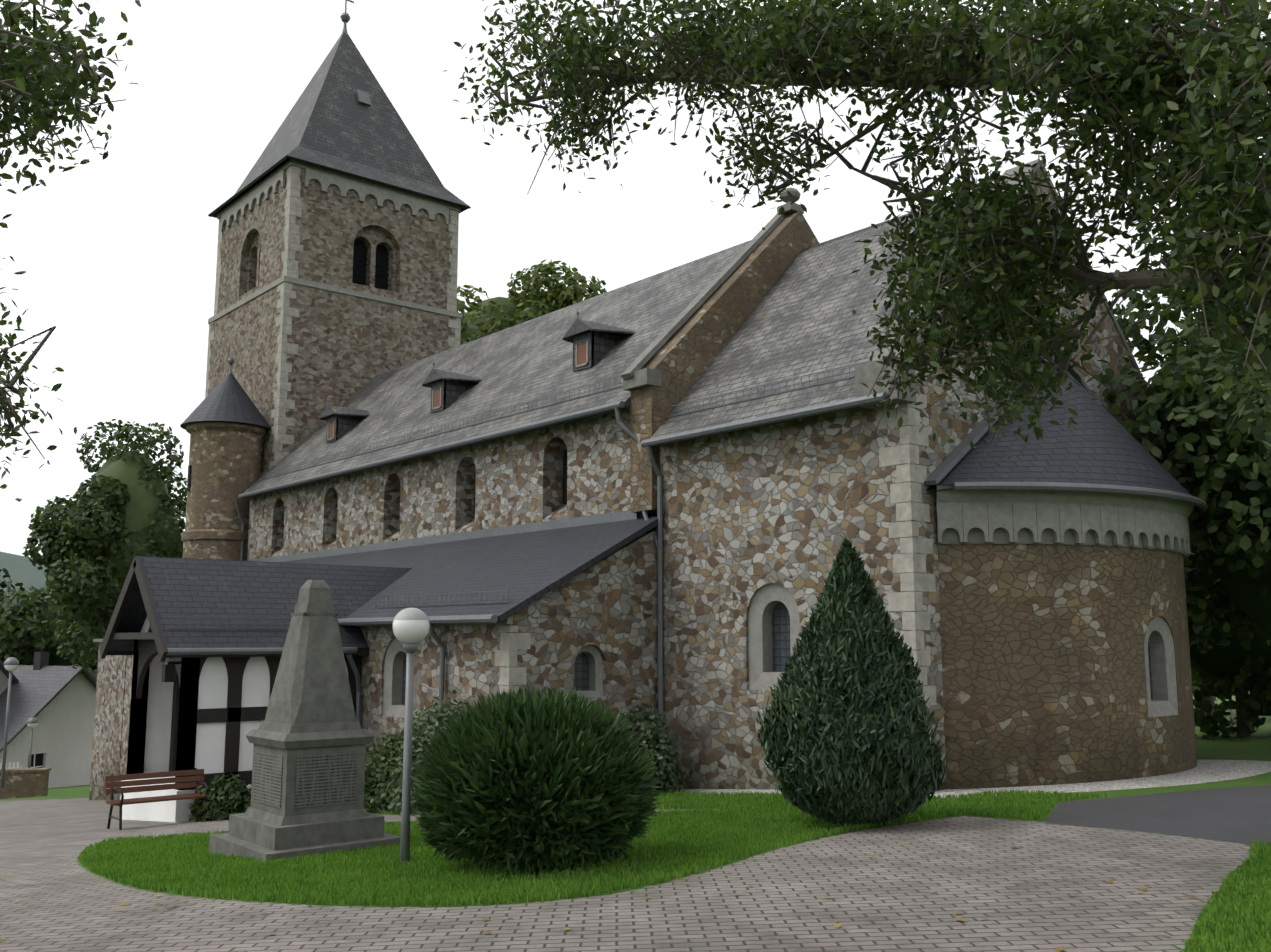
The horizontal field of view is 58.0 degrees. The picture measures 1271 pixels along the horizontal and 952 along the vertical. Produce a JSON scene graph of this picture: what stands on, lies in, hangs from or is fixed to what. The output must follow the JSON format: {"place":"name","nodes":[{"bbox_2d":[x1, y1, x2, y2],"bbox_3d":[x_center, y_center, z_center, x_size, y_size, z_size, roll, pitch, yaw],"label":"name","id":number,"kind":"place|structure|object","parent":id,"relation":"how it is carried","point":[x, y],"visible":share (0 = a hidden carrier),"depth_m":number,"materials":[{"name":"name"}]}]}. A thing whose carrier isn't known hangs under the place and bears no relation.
{"place":"outdoors","nodes":[
{"label":"outdoors","id":0,"kind":"place"},
{"bbox_2d":[0,551,54,612],"bbox_3d":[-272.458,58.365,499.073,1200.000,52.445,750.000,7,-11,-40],"label":"hill","id":1,"kind":"structure","parent":0,"point":[24,571],"depth_m":417.25,"materials":[{"name":"green plant"}]},
{"bbox_2d":[44,567,53,588],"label":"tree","id":2,"kind":"object","parent":1,"relation":"on","point":[46,573],"depth_m":380.43,"materials":[{"name":"green plant"}]},
{"bbox_2d":[181,422,266,560],"bbox_3d":[-12.924,4.767,35.395,2.440,12.720,2.440,7,-11,-40],"label":"round turret","id":3,"kind":"object","parent":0,"point":[225,460],"visible":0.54,"depth_m":35.08,"materials":[{"name":"brown stone"}]},
{"bbox_2d":[180,373,270,429],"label":"turret roof","id":4,"kind":"structure","parent":3,"relation":"on","point":[227,399],"depth_m":35.60,"materials":[{"name":"grey tile"}]},
{"bbox_2d":[205,168,458,476],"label":"church tower","id":5,"kind":"structure","parent":0,"point":[349,346],"depth_m":38.23,"materials":[{"name":"stone"}]},
{"bbox_2d":[208,32,470,217],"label":"tower roof","id":6,"kind":"structure","parent":5,"relation":"on","point":[331,122],"depth_m":40.52,"materials":[{"name":"grey tile"}]},
{"bbox_2d":[187,239,566,517],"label":"windows","id":7,"kind":"structure","parent":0,"point":[360,264],"depth_m":39.17,"materials":[{"name":"black glass"}]},
{"bbox_2d":[247,408,656,559],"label":"church nave","id":8,"kind":"structure","parent":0,"point":[519,479],"depth_m":26.09,"materials":[{"name":"brown stone"}]},
{"bbox_2d":[272,504,566,554],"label":"window sills","id":9,"kind":"structure","parent":8,"relation":"attached to","point":[561,510],"depth_m":25.71,"materials":[{"name":"grey stone"}]},
{"bbox_2d":[328,344,585,438],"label":"dormer windows","id":10,"kind":"structure","parent":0,"point":[581,354],"depth_m":24.62,"materials":[{"name":"black glass"}]},
{"bbox_2d":[242,188,991,498],"bbox_3d":[-0.935,-2.001,28.807,8.640,5.262,24.210,7,-11,-40],"label":"roof","id":11,"kind":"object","parent":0,"point":[801,320],"visible":0.29,"depth_m":23.96,"materials":[{"name":"grey tile"}]},
{"bbox_2d":[319,319,635,443],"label":"roof dormers","id":12,"kind":"object","parent":11,"relation":"on","point":[602,339],"visible":0.83,"depth_m":28.82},
{"bbox_2d":[0,691,1270,951],"bbox_3d":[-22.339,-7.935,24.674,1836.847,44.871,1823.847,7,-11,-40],"label":"ground","id":13,"kind":"structure","parent":0,"point":[1200,827],"depth_m":8.75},
{"bbox_2d":[0,657,18,787],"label":"lamp post","id":14,"kind":"object","parent":13,"relation":"on","point":[11,664],"visible":1,"depth_m":40.44,"materials":[{"name":"grey metal"}]},
{"bbox_2d":[0,660,18,693],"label":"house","id":15,"kind":"structure","parent":13,"relation":"on","point":[4,677],"depth_m":58.57,"materials":[{"name":"grey"}]},
{"bbox_2d":[0,762,21,768],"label":"fence","id":16,"kind":"object","parent":13,"relation":"on","point":[9,766],"visible":0.27,"depth_m":44.53,"materials":[{"name":"white"}]},
{"bbox_2d":[0,568,22,662],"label":"tree","id":17,"kind":"object","parent":13,"relation":"on","point":[4,584],"visible":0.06,"depth_m":67.33,"materials":[{"name":"green plant"}]},
{"bbox_2d":[0,768,50,798],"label":"stone wall","id":18,"kind":"structure","parent":13,"relation":"on","point":[25,782],"depth_m":42.71,"materials":[{"name":"brown stone"}]},
{"bbox_2d":[27,717,37,767],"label":"lamp post","id":19,"kind":"object","parent":13,"relation":"on","point":[32,722],"visible":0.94,"depth_m":53.66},
{"bbox_2d":[0,652,96,787],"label":"house","id":20,"kind":"structure","parent":13,"relation":"on","point":[57,703],"depth_m":57.69,"materials":[{"name":"white paint"}]},
{"bbox_2d":[0,586,97,679],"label":"tree","id":21,"kind":"object","parent":13,"relation":"on","point":[31,631],"visible":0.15,"depth_m":63.18,"materials":[{"name":"green plant"}]},
{"bbox_2d":[0,0,140,501],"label":"tree","id":22,"kind":"object","parent":13,"relation":"on","point":[21,85],"visible":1,"depth_m":6.96,"materials":[{"name":"green plant"}]},
{"bbox_2d":[22,419,186,670],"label":"tree","id":23,"kind":"object","parent":13,"relation":"on","point":[118,515],"visible":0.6,"depth_m":54.73,"materials":[{"name":"green plant"}]},
{"bbox_2d":[89,642,126,800],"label":"stone wall","id":24,"kind":"structure","parent":13,"relation":"on","point":[108,717],"depth_m":33.52,"materials":[{"name":"brown stone"}]},
{"bbox_2d":[105,768,211,829],"bbox_3d":[-7.872,5.346,18.934,1.600,0.870,0.677,7,-11,-40],"label":"bench","id":25,"kind":"object","parent":13,"relation":"on","point":[159,780],"depth_m":18.99,"materials":[{"name":"brown wood"}]},
{"bbox_2d":[188,773,250,821],"bbox_3d":[-7.031,5.496,19.469,1.283,0.864,1.256,7,-11,-40],"label":"shrub","id":26,"kind":"object","parent":13,"relation":"on","point":[226,798],"visible":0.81,"depth_m":19.23,"materials":[{"name":"green plant"}]},
{"bbox_2d":[99,556,368,821],"bbox_3d":[-7.646,4.899,21.617,3.835,6.600,3.695,7,-11,-40],"label":"porch","id":27,"kind":"object","parent":13,"relation":"on","point":[188,715],"depth_m":20.42,"materials":[{"name":"white paint"}]},
{"bbox_2d":[161,661,181,681],"bbox_3d":[-8.032,3.394,19.868,0.300,0.350,0.160,7,-11,-40],"label":"porch lantern","id":28,"kind":"object","parent":27,"relation":"attached to","point":[168,670],"visible":1,"depth_m":19.77,"materials":[{"name":"black metal"}]},
{"bbox_2d":[244,784,251,810],"bbox_3d":[-5.753,5.170,19.041,1.469,1.178,1.382,7,-11,-40],"label":"shrub","id":29,"kind":"object","parent":13,"relation":"on","point":[247,804],"depth_m":18.79,"materials":[{"name":"green plant"}]},
{"bbox_2d":[209,580,400,862],"bbox_3d":[-3.632,2.782,12.784,1.546,3.230,1.546,7,-11,-40],"label":"war memorial","id":30,"kind":"object","parent":13,"relation":"on","point":[310,710],"visible":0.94,"depth_m":12.48,"materials":[{"name":"stone"}]},
{"bbox_2d":[254,751,356,807],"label":"war memorial panels","id":31,"kind":"object","parent":30,"relation":"attached to","point":[326,779],"visible":0.96,"depth_m":12.36,"materials":[{"name":"grey stone"}]},
{"bbox_2d":[118,528,657,799],"bbox_3d":[-7.073,5.326,26.348,3.180,7.080,19.410,7,-11,-40],"label":"church aisle","id":32,"kind":"object","parent":13,"relation":"on","point":[606,607],"visible":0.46,"depth_m":19.62,"materials":[{"name":"stone"}]},
{"bbox_2d":[108,515,663,650],"bbox_3d":[-8.472,2.629,25.450,7.047,2.431,19.530,7,-11,-40],"label":"new church roof","id":33,"kind":"object","parent":32,"relation":"on","point":[525,569],"visible":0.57,"depth_m":21.36,"materials":[{"name":"grey tile"}]},
{"bbox_2d":[364,727,420,813],"bbox_3d":[-3.860,4.896,19.014,1.820,1.460,1.835,7,-11,-40],"label":"shrub","id":34,"kind":"object","parent":13,"relation":"on","point":[379,775],"visible":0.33,"depth_m":18.57,"materials":[{"name":"green plant"}]},
{"bbox_2d":[400,643,417,863],"bbox_3d":[-2.192,2.755,11.008,0.143,2.300,0.150,7,-11,-40],"label":"lamp post","id":35,"kind":"object","parent":13,"relation":"on","point":[410,649],"visible":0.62,"depth_m":10.99,"materials":[{"name":"grey metal"}]},
{"bbox_2d":[392,620,429,642],"bbox_3d":[-2.192,1.467,11.190,0.360,0.360,0.360,7,-11,-40],"label":"lamp globe","id":36,"kind":"object","parent":35,"relation":"on","point":[410,631],"visible":0.65,"depth_m":11.05,"materials":[{"name":"white glass"}]},
{"bbox_2d":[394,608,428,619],"bbox_3d":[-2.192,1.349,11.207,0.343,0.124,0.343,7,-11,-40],"label":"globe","id":37,"kind":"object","parent":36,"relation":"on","point":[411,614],"visible":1,"depth_m":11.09,"materials":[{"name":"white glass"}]},
{"bbox_2d":[381,689,474,814],"bbox_3d":[-2.931,4.363,17.973,2.052,2.022,1.972,7,-11,-40],"label":"shrub","id":38,"kind":"object","parent":13,"relation":"on","point":[395,796],"visible":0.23,"depth_m":17.73,"materials":[{"name":"green plant"}]},
{"bbox_2d":[457,285,526,344],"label":"tree","id":39,"kind":"object","parent":13,"relation":"on","point":[479,317],"visible":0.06,"depth_m":73.86,"materials":[{"name":"green plant"}]},
{"bbox_2d":[408,683,661,872],"bbox_3d":[-0.925,2.743,10.584,2.199,1.492,2.191,7,-11,-40],"label":"yew bush","id":40,"kind":"object","parent":13,"relation":"on","point":[521,778],"visible":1,"depth_m":9.86,"materials":[{"name":"green plant"}]},
{"bbox_2d":[469,259,606,341],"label":"tree","id":41,"kind":"object","parent":13,"relation":"on","point":[555,296],"visible":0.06,"depth_m":72.42,"materials":[{"name":"green plant"}]},
{"bbox_2d":[0,817,1197,951],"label":"fallen leaves","id":42,"kind":"object","parent":13,"relation":"on","point":[1057,949],"visible":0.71,"depth_m":8.48,"materials":[{"name":"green plant"}]},
{"bbox_2d":[93,0,1207,738],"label":"gutters","id":43,"kind":"object","parent":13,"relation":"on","point":[953,458],"visible":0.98,"depth_m":20.33,"materials":[{"name":"grey metal"}]},
{"bbox_2d":[613,699,687,793],"bbox_3d":[0.080,4.513,18.875,1.543,1.639,1.486,0,-8,-1],"label":"shrub","id":44,"kind":"object","parent":13,"relation":"on","point":[666,773],"visible":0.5,"depth_m":18.61,"materials":[{"name":"green plant"}]},
{"bbox_2d":[660,407,879,789],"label":"church choir","id":45,"kind":"structure","parent":13,"relation":"on","point":[748,514],"depth_m":18.83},
{"bbox_2d":[756,537,947,823],"bbox_3d":[2.418,2.252,12.776,2.005,3.102,1.958,7,-11,-40],"label":"thuja cone","id":46,"kind":"object","parent":13,"relation":"on","point":[844,731],"visible":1,"depth_m":12.16,"materials":[{"name":"green plant"}]},
{"bbox_2d":[444,0,1270,461],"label":"tree","id":47,"kind":"object","parent":13,"relation":"on","point":[1148,72],"visible":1,"depth_m":7.82,"materials":[{"name":"green plant"}]},
{"bbox_2d":[874,167,1159,791],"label":"church choir","id":48,"kind":"structure","parent":13,"relation":"on","point":[944,427],"depth_m":16.98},
{"bbox_2d":[938,544,1196,788],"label":"church apse","id":49,"kind":"structure","parent":13,"relation":"on","point":[1043,666],"depth_m":16.59,"materials":[{"name":"brown stone"}]},
{"bbox_2d":[926,360,1199,512],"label":"apse roof","id":50,"kind":"structure","parent":49,"relation":"on","point":[1099,443],"depth_m":17.40,"materials":[{"name":"grey tile"}]},
{"bbox_2d":[936,503,1190,557],"bbox_3d":[7.560,0.914,18.295,6.961,0.560,1.696,7,-11,-40],"label":"arched frieze","id":51,"kind":"object","parent":49,"relation":"on","point":[1034,520],"visible":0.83,"depth_m":16.75,"materials":[{"name":"stone"}]},
{"bbox_2d":[936,485,1194,519],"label":"church apse cornice","id":52,"kind":"structure","parent":51,"relation":"on","point":[1182,508],"depth_m":16.75,"materials":[{"name":"grey stone"}]},
{"bbox_2d":[1097,260,1270,649],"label":"tree","id":53,"kind":"object","parent":13,"relation":"on","point":[1216,468],"visible":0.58,"depth_m":19.83,"materials":[{"name":"green plant"}]},
{"bbox_2d":[1191,668,1214,723],"bbox_3d":[18.492,3.066,37.199,9.998,13.012,9.947,7,-11,-40],"label":"tree","id":54,"kind":"object","parent":13,"relation":"on","point":[1195,673],"depth_m":36.92,"materials":[{"name":"green plant"}]},
{"bbox_2d":[1192,677,1233,714],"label":"tree","id":55,"kind":"object","parent":13,"relation":"on","point":[1195,686],"visible":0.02,"depth_m":45.39,"materials":[{"name":"green plant"}]},
{"bbox_2d":[1184,536,1270,738],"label":"tree","id":56,"kind":"object","parent":13,"relation":"on","point":[1238,667],"visible":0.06,"depth_m":25.60,"materials":[{"name":"green plant"}]},
{"bbox_2d":[0,0,1270,556],"label":"sky","id":57,"kind":"structure","parent":0,"point":[117,253],"materials":[{"name":"white"}]},
{"bbox_2d":[78,788,1270,951],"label":"lawn","id":58,"kind":"structure","parent":0,"point":[159,868],"depth_m":10.52,"materials":[{"name":"green plant"}]},
{"bbox_2d":[205,165,1164,759],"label":"corner quoins","id":59,"kind":"object","parent":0,"point":[911,567],"visible":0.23,"depth_m":16.84,"materials":[{"name":"grey stone"}]},
{"bbox_2d":[208,159,1178,717],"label":"church dressings","id":60,"kind":"structure","parent":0,"point":[766,599],"depth_m":20.97,"materials":[{"name":"grey stone"}]},
{"bbox_2d":[630,210,818,513],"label":"gable wall","id":61,"kind":"structure","parent":0,"point":[683,357],"depth_m":21.80,"materials":[{"name":"brown stone"}]},
{"bbox_2d":[402,602,1152,704],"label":"window","id":62,"kind":"structure","parent":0,"point":[781,650],"depth_m":18.58,"materials":[{"name":"grey glass"}]},
{"bbox_2d":[621,159,1165,456],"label":"church copings","id":63,"kind":"object","parent":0,"point":[634,375],"visible":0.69,"depth_m":21.02,"materials":[{"name":"grey stone"}]}
]}

